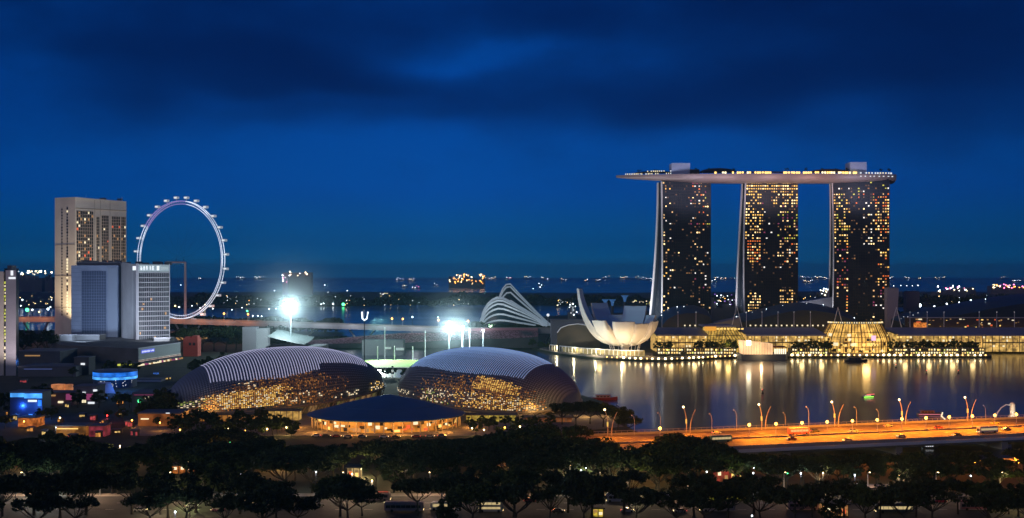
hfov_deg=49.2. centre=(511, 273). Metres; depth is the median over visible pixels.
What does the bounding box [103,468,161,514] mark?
rain tree
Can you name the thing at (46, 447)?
rain tree
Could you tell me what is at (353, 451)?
rain tree
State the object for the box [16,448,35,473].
rain tree
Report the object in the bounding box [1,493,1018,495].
pavement
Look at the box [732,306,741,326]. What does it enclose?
frame mast
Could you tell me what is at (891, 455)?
rain tree
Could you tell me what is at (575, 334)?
grey shell roof
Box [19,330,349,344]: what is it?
shore
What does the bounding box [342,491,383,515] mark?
rain tree
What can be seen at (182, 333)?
rain tree
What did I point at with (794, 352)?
quay kiosk
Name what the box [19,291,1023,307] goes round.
shore
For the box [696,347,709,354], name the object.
quay kiosk
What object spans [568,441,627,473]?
rain tree
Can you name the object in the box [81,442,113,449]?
rain tree
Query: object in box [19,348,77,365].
block
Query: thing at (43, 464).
rain tree
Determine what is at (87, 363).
block
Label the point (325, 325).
expressway viaduct
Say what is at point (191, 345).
red turret
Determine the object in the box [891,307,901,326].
frame mast
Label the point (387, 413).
foyer pavilion
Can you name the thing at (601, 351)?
quay arcade
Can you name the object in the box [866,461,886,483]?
rain tree
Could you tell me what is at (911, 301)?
pale slab
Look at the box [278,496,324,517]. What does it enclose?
rain tree
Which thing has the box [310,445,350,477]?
rain tree
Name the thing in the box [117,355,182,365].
terrace canopy
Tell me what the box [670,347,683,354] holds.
quay kiosk
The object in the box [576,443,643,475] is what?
rain tree
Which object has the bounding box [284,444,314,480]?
rain tree
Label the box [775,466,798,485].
rain tree
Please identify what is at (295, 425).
round tree
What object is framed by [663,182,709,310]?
window
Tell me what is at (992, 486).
rain tree
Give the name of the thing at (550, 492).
rain tree
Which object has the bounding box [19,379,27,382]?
street stall
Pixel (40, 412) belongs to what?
round tree
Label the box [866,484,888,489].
park pavilion
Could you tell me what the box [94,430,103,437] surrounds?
street stall
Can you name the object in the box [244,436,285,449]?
rain tree
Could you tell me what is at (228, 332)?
rain tree
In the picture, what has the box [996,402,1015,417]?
fountain statue
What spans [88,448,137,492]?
rain tree
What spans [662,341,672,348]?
round tree
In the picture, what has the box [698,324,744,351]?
glass hall
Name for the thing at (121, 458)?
rain tree
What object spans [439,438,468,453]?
rain tree
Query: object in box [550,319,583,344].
grey roof slab
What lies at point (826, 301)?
wedge roof
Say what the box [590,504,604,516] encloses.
ticket booth
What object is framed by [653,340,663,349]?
round tree
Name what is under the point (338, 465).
rain tree
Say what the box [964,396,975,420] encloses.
curved street lamp
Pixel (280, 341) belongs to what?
shore woods
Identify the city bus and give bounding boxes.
[708,434,731,441]
[787,427,809,434]
[976,425,998,432]
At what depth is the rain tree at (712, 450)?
429.24 m
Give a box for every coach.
[365,491,390,500]
[384,501,423,511]
[477,500,502,512]
[699,501,734,511]
[787,500,818,510]
[874,502,913,512]
[958,500,986,510]
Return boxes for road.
[0,496,1023,517]
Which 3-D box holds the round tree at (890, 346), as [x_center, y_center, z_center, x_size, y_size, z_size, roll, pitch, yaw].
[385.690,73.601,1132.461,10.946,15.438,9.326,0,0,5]
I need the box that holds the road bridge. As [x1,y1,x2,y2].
[531,415,1023,461]
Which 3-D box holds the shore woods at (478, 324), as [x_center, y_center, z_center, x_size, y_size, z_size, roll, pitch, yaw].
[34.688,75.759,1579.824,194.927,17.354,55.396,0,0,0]
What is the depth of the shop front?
634.88 m
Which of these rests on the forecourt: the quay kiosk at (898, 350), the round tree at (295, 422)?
the round tree at (295, 422)
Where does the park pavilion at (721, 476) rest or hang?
on the ground
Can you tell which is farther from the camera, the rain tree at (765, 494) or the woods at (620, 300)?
the woods at (620, 300)
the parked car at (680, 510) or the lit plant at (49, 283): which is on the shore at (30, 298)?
the lit plant at (49, 283)
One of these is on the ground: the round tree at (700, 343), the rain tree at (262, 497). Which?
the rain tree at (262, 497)
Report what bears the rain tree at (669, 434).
on the ground
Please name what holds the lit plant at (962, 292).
on the shore at (30, 298)
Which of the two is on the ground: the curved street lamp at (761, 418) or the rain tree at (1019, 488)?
the rain tree at (1019, 488)
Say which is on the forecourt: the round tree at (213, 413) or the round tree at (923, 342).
the round tree at (213, 413)
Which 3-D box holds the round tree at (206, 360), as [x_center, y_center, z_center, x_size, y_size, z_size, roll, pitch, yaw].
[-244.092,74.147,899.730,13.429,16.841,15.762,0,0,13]
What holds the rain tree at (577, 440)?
on the ground
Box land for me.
[463,311,1023,361]
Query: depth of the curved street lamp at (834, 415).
570.38 m
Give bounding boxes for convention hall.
[657,305,713,328]
[733,302,855,331]
[891,294,1023,326]
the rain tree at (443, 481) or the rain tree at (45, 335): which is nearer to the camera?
the rain tree at (443, 481)
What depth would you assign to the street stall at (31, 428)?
580.23 m
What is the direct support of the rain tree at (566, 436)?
on the ground
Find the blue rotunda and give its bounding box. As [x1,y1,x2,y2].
[92,368,137,387]
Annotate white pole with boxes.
[384,327,384,359]
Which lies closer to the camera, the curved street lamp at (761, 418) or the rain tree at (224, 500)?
the rain tree at (224, 500)
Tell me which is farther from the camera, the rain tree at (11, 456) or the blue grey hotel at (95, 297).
the blue grey hotel at (95, 297)
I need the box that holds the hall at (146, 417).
[137,409,189,425]
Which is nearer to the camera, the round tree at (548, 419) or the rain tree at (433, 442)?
the rain tree at (433, 442)
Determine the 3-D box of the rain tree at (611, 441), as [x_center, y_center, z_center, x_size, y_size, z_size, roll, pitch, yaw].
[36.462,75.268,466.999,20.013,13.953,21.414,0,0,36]
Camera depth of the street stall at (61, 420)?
614.45 m
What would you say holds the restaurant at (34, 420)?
on the ground
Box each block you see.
[17,363,82,376]
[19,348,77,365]
[73,356,95,374]
[73,383,105,403]
[131,389,171,411]
[242,326,269,351]
[282,271,312,294]
[282,277,288,294]
[362,339,404,354]
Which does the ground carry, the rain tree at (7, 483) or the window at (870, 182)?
the rain tree at (7, 483)
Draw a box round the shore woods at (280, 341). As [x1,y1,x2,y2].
[229,336,348,343]
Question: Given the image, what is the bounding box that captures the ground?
[0,339,1023,492]
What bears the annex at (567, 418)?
on the forecourt
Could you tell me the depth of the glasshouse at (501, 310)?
1637.48 m
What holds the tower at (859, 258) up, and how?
on the land
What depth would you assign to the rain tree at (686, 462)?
411.86 m
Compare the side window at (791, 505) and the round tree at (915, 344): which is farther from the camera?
the round tree at (915, 344)
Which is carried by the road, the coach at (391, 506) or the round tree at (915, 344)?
the coach at (391, 506)
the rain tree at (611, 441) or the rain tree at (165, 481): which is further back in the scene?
the rain tree at (611, 441)
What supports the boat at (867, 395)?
on the water
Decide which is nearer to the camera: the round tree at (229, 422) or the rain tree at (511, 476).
the rain tree at (511, 476)
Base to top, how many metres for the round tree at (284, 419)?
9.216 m
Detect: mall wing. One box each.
[651,327,707,351]
[736,327,826,351]
[884,327,984,350]
[965,327,1023,351]
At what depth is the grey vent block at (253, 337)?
1150.00 m
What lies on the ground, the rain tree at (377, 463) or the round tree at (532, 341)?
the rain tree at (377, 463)
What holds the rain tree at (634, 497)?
on the ground
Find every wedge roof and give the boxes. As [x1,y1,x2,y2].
[709,317,739,326]
[798,296,831,306]
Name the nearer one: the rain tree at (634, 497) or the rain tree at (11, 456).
the rain tree at (634, 497)
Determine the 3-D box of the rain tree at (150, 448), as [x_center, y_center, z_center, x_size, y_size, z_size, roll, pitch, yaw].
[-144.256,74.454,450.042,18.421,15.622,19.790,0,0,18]
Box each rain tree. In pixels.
[0,448,23,472]
[0,451,32,474]
[0,474,23,516]
[0,499,5,511]
[7,440,31,474]
[10,470,57,515]
[11,492,64,517]
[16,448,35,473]
[17,437,43,441]
[18,441,56,472]
[18,452,73,473]
[18,471,96,517]
[19,330,34,349]
[26,333,44,347]
[32,329,58,347]
[32,439,75,472]
[37,430,64,440]
[47,433,62,439]
[48,442,113,469]
[49,433,89,445]
[53,493,99,517]
[54,466,111,514]
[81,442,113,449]
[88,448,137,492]
[97,446,149,473]
[98,450,139,493]
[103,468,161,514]
[120,489,176,517]
[132,439,167,472]
[136,472,202,517]
[141,452,173,473]
[146,432,191,443]
[147,433,178,442]
[156,437,204,471]
[159,484,213,517]
[171,327,197,340]
[177,459,223,512]
[178,450,235,475]
[183,427,204,434]
[189,328,214,351]
[203,327,222,350]
[204,468,271,513]
[205,326,241,351]
[205,492,234,517]
[208,440,245,444]
[217,431,260,442]
[223,428,252,435]
[228,328,241,349]
[228,482,299,517]
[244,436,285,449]
[252,451,308,484]
[254,479,295,517]
[260,445,310,481]
[261,325,294,343]
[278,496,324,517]
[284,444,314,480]
[290,454,337,492]
[297,444,316,449]
[309,473,369,516]
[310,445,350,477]
[314,479,376,517]
[324,443,351,469]
[326,446,359,471]
[331,445,346,475]
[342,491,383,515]
[352,440,369,447]
[358,437,399,459]
[359,456,390,489]
[380,449,405,485]
[380,459,406,492]
[383,448,429,494]
[386,440,438,478]
[391,477,436,515]
[401,439,433,447]
[411,449,458,476]
[422,471,475,516]
[431,438,450,446]
[435,499,461,517]
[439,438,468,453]
[442,482,494,517]
[453,451,499,477]
[458,434,490,446]
[465,466,499,512]
[470,450,504,475]
[480,466,547,516]
[483,428,532,448]
[489,430,524,439]
[490,482,542,517]
[494,444,522,469]
[504,451,570,486]
[520,424,545,430]
[526,426,568,439]
[527,435,578,468]
[530,481,571,517]
[533,422,562,433]
[542,468,595,512]
[544,450,580,472]
[549,402,575,424]
[552,434,573,466]
[557,468,627,517]
[561,426,583,438]
[562,401,591,425]
[566,424,594,437]
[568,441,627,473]
[568,485,604,517]
[571,437,605,471]
[576,437,604,474]
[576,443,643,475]
[582,400,599,423]
[587,402,618,426]
[594,464,649,514]
[597,437,622,469]
[600,406,634,429]
[614,486,661,517]
[615,415,643,431]
[626,449,659,483]
[632,452,680,491]
[639,441,668,448]
[642,446,677,480]
[642,457,670,489]
[643,441,693,478]
[654,432,685,440]
[657,486,692,517]
[661,434,680,443]
[665,452,728,478]
[666,471,721,516]
[672,435,724,474]
[675,442,737,473]
[679,482,735,517]
[711,479,755,517]
[719,454,756,475]
[727,453,752,475]
[728,471,781,513]
[732,459,751,476]
[734,453,759,467]
[734,481,792,517]
[750,457,773,474]
[755,452,777,457]
[758,455,803,486]
[771,483,823,517]
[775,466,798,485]
[787,458,816,485]
[800,455,827,482]
[801,461,835,482]
[803,482,828,516]
[816,478,870,516]
[817,497,845,517]
[822,458,860,481]
[832,454,863,477]
[838,462,864,484]
[838,483,896,517]
[851,452,873,472]
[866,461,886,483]
[867,453,890,479]
[872,483,886,517]
[877,455,894,463]
[877,485,933,517]
[882,453,900,464]
[886,475,947,516]
[888,464,916,482]
[889,459,927,470]
[891,455,913,473]
[907,483,965,517]
[913,464,934,480]
[920,462,961,480]
[927,454,943,478]
[933,452,964,473]
[939,477,977,514]
[945,462,966,477]
[959,450,980,465]
[960,458,981,479]
[962,492,1022,517]
[963,478,1013,517]
[974,465,1014,481]
[979,456,1016,479]
[1001,448,1023,468]
[1005,491,1023,513]
[1006,483,1023,516]
[1009,448,1023,470]
[1010,468,1023,483]
[1019,454,1023,463]
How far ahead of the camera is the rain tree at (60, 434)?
505.80 m
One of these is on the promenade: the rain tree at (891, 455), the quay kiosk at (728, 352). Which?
the quay kiosk at (728, 352)
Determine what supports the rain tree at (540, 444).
on the ground
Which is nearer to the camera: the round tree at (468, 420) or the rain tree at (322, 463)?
the rain tree at (322, 463)
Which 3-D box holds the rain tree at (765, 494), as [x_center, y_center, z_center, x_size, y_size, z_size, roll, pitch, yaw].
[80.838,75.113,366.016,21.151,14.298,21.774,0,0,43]
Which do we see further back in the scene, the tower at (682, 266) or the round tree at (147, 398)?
the tower at (682, 266)
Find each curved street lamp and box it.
[604,409,616,435]
[682,406,695,432]
[758,403,769,429]
[831,401,843,426]
[898,399,910,423]
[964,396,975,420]
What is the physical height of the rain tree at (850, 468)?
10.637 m
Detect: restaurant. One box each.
[17,415,45,426]
[55,422,93,435]
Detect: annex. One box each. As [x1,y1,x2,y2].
[189,412,256,420]
[262,408,303,419]
[464,412,517,421]
[522,415,573,421]
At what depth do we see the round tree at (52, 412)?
626.32 m
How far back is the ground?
560.03 m
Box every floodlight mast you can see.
[287,303,294,343]
[447,324,451,348]
[461,326,464,346]
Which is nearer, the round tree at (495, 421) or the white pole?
the round tree at (495, 421)
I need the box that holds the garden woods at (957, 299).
[898,297,975,313]
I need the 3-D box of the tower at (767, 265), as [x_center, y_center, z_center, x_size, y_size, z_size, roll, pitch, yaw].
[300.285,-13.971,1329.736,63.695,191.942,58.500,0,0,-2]
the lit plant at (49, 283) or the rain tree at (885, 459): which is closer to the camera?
the rain tree at (885, 459)
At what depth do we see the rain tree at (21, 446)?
453.23 m
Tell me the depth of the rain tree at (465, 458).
428.09 m
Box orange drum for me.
[51,384,72,389]
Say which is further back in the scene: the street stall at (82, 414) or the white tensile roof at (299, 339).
the white tensile roof at (299, 339)
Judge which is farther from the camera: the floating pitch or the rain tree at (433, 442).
the floating pitch
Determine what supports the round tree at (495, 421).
on the forecourt
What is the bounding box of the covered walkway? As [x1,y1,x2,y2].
[137,377,165,381]
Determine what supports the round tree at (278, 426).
on the forecourt
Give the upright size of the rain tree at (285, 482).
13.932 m
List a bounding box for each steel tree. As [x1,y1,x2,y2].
[609,299,615,313]
[621,295,628,309]
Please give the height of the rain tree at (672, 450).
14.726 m
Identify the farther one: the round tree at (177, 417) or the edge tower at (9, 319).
the edge tower at (9, 319)
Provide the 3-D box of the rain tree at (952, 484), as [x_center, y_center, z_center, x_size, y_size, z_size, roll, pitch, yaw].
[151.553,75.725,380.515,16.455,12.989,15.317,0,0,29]
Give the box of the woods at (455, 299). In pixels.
[170,291,488,305]
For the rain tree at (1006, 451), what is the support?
on the ground
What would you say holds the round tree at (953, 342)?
on the land
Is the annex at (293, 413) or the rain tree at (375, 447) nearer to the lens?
the rain tree at (375, 447)
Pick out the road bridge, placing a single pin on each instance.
(772, 440)
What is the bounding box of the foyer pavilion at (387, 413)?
[307,394,464,433]
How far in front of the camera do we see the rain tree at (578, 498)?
360.92 m
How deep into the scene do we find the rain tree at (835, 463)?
433.19 m
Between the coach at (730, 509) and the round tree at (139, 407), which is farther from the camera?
the round tree at (139, 407)
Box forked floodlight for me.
[361,312,368,360]
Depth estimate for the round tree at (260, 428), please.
561.93 m
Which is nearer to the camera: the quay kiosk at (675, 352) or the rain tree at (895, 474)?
the rain tree at (895, 474)
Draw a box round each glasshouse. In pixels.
[480,296,547,325]
[499,283,549,325]
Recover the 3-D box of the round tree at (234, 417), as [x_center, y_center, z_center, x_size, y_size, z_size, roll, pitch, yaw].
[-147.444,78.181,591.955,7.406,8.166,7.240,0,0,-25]
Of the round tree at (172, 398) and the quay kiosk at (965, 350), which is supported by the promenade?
the quay kiosk at (965, 350)
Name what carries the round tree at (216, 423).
on the forecourt
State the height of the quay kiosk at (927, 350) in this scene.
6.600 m
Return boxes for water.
[19,278,1023,462]
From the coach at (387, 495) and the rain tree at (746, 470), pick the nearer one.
the coach at (387, 495)
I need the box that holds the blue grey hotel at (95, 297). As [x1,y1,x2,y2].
[71,260,130,336]
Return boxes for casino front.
[905,317,1023,328]
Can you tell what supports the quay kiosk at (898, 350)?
on the promenade
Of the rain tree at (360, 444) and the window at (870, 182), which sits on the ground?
the rain tree at (360, 444)
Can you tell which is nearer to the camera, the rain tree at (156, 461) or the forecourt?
the rain tree at (156, 461)
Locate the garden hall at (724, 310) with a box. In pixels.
[711,294,734,320]
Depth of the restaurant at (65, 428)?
565.90 m
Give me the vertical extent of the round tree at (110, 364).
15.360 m
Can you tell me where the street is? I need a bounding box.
[0,413,137,423]
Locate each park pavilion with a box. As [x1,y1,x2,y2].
[172,462,187,473]
[345,464,361,477]
[714,467,737,480]
[819,499,850,515]
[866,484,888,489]
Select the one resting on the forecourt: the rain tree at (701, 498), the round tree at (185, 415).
the round tree at (185, 415)
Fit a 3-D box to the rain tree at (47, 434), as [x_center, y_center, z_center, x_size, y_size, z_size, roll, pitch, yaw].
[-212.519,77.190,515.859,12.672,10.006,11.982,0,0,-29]
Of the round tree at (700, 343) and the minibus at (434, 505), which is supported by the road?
the minibus at (434, 505)
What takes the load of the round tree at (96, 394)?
on the ground
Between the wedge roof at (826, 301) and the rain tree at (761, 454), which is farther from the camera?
the wedge roof at (826, 301)
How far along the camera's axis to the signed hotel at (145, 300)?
1159.65 m
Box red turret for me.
[183,335,200,355]
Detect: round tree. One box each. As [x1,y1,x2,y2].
[0,392,9,407]
[0,393,9,415]
[0,415,13,428]
[30,383,53,394]
[33,408,46,414]
[45,405,58,419]
[68,367,78,377]
[69,389,86,407]
[90,390,106,407]
[102,360,118,368]
[103,410,112,414]
[111,392,122,407]
[115,407,128,421]
[120,362,129,367]
[123,393,131,407]
[127,360,141,371]
[134,402,148,414]
[138,395,154,402]
[141,399,162,409]
[152,387,170,397]
[152,417,161,423]
[154,394,174,408]
[160,391,178,404]
[167,413,181,430]
[167,421,176,428]
[168,402,177,408]
[173,417,189,424]
[177,419,192,431]
[180,412,191,417]
[185,414,199,426]
[187,358,199,369]
[189,408,204,425]
[196,423,206,429]
[198,356,213,365]
[204,417,216,425]
[206,411,220,425]
[211,420,221,426]
[218,418,236,428]
[225,419,238,428]
[228,414,238,422]
[234,408,243,418]
[236,412,251,429]
[244,423,256,430]
[248,415,261,430]
[253,407,268,417]
[256,423,268,433]
[259,413,275,424]
[263,418,282,434]
[272,418,285,434]
[279,415,288,431]
[285,428,296,437]
[287,420,300,426]
[287,424,299,429]
[380,368,390,373]
[388,366,397,373]
[463,417,475,424]
[469,420,482,430]
[477,415,486,424]
[483,417,493,430]
[488,416,497,425]
[495,426,505,430]
[499,415,511,424]
[509,420,518,429]
[514,416,523,424]
[522,417,535,425]
[528,338,536,344]
[532,415,541,423]
[544,413,555,422]
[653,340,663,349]
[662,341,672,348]
[698,339,708,348]
[705,340,713,348]
[717,341,726,348]
[725,339,733,348]
[731,340,738,348]
[790,341,800,346]
[800,341,808,346]
[807,339,817,346]
[813,341,823,347]
[826,340,833,352]
[887,339,898,353]
[904,341,913,346]
[911,341,921,346]
[919,339,928,346]
[932,341,942,346]
[943,341,950,346]
[950,338,958,346]
[957,340,965,346]
[965,341,972,346]
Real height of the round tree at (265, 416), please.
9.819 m
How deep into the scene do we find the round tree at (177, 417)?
582.99 m
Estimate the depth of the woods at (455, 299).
2886.99 m
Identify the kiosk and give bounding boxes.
[88,423,111,436]
[657,347,669,354]
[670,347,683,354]
[683,347,696,354]
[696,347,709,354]
[709,347,722,354]
[722,347,735,354]
[788,347,801,354]
[801,347,814,354]
[814,347,827,354]
[893,347,907,354]
[906,347,920,354]
[918,347,933,354]
[931,347,945,354]
[944,347,958,354]
[957,347,971,354]
[969,347,984,354]
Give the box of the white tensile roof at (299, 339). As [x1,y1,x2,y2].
[265,329,327,347]
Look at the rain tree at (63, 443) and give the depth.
454.83 m
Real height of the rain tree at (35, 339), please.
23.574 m
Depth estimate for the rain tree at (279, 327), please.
1205.32 m
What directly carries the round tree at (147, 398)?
on the ground
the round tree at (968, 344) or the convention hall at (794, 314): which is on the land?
the convention hall at (794, 314)
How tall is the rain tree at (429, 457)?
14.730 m
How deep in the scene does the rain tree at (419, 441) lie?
476.46 m
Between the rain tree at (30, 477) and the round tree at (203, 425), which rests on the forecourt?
the round tree at (203, 425)
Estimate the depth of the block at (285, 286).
4290.00 m
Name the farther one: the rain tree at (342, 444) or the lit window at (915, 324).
the lit window at (915, 324)
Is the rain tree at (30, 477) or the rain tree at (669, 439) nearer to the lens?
the rain tree at (30, 477)
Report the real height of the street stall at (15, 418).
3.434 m
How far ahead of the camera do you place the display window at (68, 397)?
695.84 m
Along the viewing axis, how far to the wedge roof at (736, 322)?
1222.00 m
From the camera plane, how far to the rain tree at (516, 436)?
455.49 m
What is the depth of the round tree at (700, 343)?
1131.34 m
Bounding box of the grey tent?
[98,382,114,392]
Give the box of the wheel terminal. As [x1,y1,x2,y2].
[170,330,208,342]
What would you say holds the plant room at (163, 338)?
on the podium mall
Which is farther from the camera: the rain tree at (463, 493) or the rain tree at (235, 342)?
the rain tree at (235, 342)
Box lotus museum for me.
[577,288,658,355]
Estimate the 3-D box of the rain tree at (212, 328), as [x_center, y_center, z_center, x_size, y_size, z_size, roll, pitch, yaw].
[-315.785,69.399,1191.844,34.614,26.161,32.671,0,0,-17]
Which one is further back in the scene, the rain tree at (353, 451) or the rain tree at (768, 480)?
the rain tree at (353, 451)
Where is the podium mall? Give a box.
[48,336,180,363]
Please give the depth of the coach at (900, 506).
382.75 m
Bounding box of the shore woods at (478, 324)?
[468,321,549,326]
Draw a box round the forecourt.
[131,413,623,435]
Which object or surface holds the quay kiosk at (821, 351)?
on the promenade
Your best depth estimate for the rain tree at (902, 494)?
357.19 m
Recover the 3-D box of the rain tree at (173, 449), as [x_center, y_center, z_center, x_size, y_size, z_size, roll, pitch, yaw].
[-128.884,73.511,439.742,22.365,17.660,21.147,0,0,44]
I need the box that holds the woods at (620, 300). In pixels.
[489,293,1014,305]
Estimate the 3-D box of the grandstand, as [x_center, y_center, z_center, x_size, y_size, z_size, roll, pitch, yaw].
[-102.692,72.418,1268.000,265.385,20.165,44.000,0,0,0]
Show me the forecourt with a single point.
(307, 429)
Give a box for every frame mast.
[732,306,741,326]
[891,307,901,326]
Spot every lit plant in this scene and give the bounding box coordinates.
[19,270,44,291]
[45,271,54,291]
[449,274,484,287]
[816,288,827,297]
[931,285,975,298]
[987,284,1023,292]
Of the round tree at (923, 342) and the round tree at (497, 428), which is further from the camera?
the round tree at (923, 342)
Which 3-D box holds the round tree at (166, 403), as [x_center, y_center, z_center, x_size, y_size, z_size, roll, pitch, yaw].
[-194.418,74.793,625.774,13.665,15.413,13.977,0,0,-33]
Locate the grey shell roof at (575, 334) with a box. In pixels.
[556,323,599,350]
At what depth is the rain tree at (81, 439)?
470.03 m
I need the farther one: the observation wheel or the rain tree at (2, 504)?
the observation wheel
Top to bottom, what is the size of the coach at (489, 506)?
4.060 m
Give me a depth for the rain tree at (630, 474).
379.04 m
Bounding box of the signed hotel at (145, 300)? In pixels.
[121,261,171,339]
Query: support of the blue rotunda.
on the ground
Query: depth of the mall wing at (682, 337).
1160.00 m
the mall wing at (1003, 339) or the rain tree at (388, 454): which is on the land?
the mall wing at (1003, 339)
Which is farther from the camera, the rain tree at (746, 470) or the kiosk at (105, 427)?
the kiosk at (105, 427)
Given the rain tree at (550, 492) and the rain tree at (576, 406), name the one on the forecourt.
the rain tree at (576, 406)
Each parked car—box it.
[133,507,145,511]
[552,508,564,512]
[620,507,633,511]
[673,508,686,512]
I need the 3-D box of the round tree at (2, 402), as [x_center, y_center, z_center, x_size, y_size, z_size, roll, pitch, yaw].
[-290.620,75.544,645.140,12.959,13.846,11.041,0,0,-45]
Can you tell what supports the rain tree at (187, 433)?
on the ground
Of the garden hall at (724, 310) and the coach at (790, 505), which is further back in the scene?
the garden hall at (724, 310)
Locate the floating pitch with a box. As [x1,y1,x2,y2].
[365,360,417,368]
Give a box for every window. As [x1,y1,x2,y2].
[66,394,71,399]
[386,505,420,507]
[481,502,499,504]
[482,507,499,508]
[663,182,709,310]
[745,183,797,310]
[790,504,816,506]
[834,182,888,322]
[879,506,912,508]
[914,323,926,326]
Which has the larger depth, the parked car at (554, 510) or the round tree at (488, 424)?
the round tree at (488, 424)
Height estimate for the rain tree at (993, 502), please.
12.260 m
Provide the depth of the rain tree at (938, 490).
359.20 m
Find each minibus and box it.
[430,501,446,510]
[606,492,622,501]
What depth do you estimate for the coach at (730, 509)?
384.75 m
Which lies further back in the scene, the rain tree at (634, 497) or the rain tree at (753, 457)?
the rain tree at (753, 457)
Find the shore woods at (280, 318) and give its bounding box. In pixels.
[170,315,343,331]
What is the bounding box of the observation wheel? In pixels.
[134,196,228,327]
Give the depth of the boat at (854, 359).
1065.04 m
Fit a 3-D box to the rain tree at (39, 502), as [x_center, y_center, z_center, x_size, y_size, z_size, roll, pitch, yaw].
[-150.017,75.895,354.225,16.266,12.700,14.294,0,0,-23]
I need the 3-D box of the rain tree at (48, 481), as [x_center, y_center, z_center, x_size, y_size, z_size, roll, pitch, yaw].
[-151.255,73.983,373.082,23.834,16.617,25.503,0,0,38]
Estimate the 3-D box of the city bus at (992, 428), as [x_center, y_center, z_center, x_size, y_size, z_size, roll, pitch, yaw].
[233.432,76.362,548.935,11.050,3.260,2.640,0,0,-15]
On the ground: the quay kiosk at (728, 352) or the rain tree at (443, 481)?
the rain tree at (443, 481)
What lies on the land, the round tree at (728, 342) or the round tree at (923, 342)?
the round tree at (728, 342)
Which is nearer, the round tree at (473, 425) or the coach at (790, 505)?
the coach at (790, 505)
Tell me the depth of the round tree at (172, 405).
622.63 m
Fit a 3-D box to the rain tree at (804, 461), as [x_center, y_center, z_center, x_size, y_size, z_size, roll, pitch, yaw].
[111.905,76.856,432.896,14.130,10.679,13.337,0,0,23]
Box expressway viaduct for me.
[19,316,549,343]
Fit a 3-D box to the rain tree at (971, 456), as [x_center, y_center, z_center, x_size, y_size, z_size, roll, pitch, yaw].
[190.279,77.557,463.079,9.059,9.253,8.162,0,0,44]
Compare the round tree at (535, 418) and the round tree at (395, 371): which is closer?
the round tree at (535, 418)
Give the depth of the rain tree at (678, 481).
376.39 m
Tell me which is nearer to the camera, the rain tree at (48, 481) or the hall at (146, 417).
the rain tree at (48, 481)
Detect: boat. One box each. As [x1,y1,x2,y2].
[592,394,616,399]
[844,357,867,361]
[861,394,873,397]
[916,410,940,414]
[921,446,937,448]
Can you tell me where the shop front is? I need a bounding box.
[9,389,51,416]
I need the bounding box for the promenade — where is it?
[540,347,991,359]
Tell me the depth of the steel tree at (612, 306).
1558.17 m
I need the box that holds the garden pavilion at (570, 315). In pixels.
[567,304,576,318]
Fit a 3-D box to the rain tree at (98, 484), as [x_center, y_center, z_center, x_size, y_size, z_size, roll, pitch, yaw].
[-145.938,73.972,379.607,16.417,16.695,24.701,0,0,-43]
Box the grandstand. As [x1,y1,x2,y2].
[308,328,537,347]
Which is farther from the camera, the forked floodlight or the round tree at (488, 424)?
the forked floodlight
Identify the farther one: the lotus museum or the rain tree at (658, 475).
the lotus museum
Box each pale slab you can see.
[884,288,898,331]
[903,291,919,312]
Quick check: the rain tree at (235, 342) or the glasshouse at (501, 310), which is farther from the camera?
the glasshouse at (501, 310)
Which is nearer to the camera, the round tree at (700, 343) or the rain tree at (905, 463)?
the rain tree at (905, 463)
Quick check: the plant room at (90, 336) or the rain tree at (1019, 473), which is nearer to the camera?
the rain tree at (1019, 473)
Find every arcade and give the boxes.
[51,390,78,404]
[549,344,644,355]
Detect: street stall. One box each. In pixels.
[13,414,19,420]
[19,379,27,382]
[25,426,35,431]
[57,417,64,422]
[62,402,70,407]
[78,412,86,416]
[90,414,97,420]
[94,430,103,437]
[101,419,109,422]
[110,428,122,433]
[125,420,134,426]
[129,429,139,436]
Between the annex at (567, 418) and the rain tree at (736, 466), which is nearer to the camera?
the rain tree at (736, 466)
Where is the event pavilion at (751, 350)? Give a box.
[735,340,787,359]
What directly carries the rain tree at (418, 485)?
on the ground
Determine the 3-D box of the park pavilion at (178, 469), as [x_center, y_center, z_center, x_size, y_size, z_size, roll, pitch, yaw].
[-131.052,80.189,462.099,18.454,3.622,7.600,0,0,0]
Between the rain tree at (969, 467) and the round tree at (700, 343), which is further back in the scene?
the round tree at (700, 343)
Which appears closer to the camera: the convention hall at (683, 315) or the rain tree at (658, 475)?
the rain tree at (658, 475)
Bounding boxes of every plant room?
[60,334,75,340]
[76,334,105,339]
[154,337,173,340]
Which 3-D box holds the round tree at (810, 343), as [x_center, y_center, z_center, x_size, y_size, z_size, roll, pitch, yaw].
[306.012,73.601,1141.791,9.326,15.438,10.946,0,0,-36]
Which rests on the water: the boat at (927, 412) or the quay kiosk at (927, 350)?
the boat at (927, 412)
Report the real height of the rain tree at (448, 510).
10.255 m
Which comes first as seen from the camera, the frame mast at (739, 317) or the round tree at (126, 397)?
the round tree at (126, 397)
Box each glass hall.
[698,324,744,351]
[822,321,890,352]
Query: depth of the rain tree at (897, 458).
450.17 m
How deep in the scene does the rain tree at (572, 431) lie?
503.72 m
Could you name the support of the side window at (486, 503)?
in the coach at (489, 506)
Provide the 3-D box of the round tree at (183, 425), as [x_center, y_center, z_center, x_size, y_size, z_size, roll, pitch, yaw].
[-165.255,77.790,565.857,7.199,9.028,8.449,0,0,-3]
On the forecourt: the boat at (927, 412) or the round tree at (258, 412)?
the round tree at (258, 412)
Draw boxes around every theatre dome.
[170,346,385,414]
[397,347,582,415]
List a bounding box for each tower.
[0,265,18,375]
[55,197,125,335]
[647,180,710,340]
[735,183,797,313]
[828,179,889,326]
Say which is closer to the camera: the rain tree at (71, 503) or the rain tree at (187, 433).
the rain tree at (71, 503)

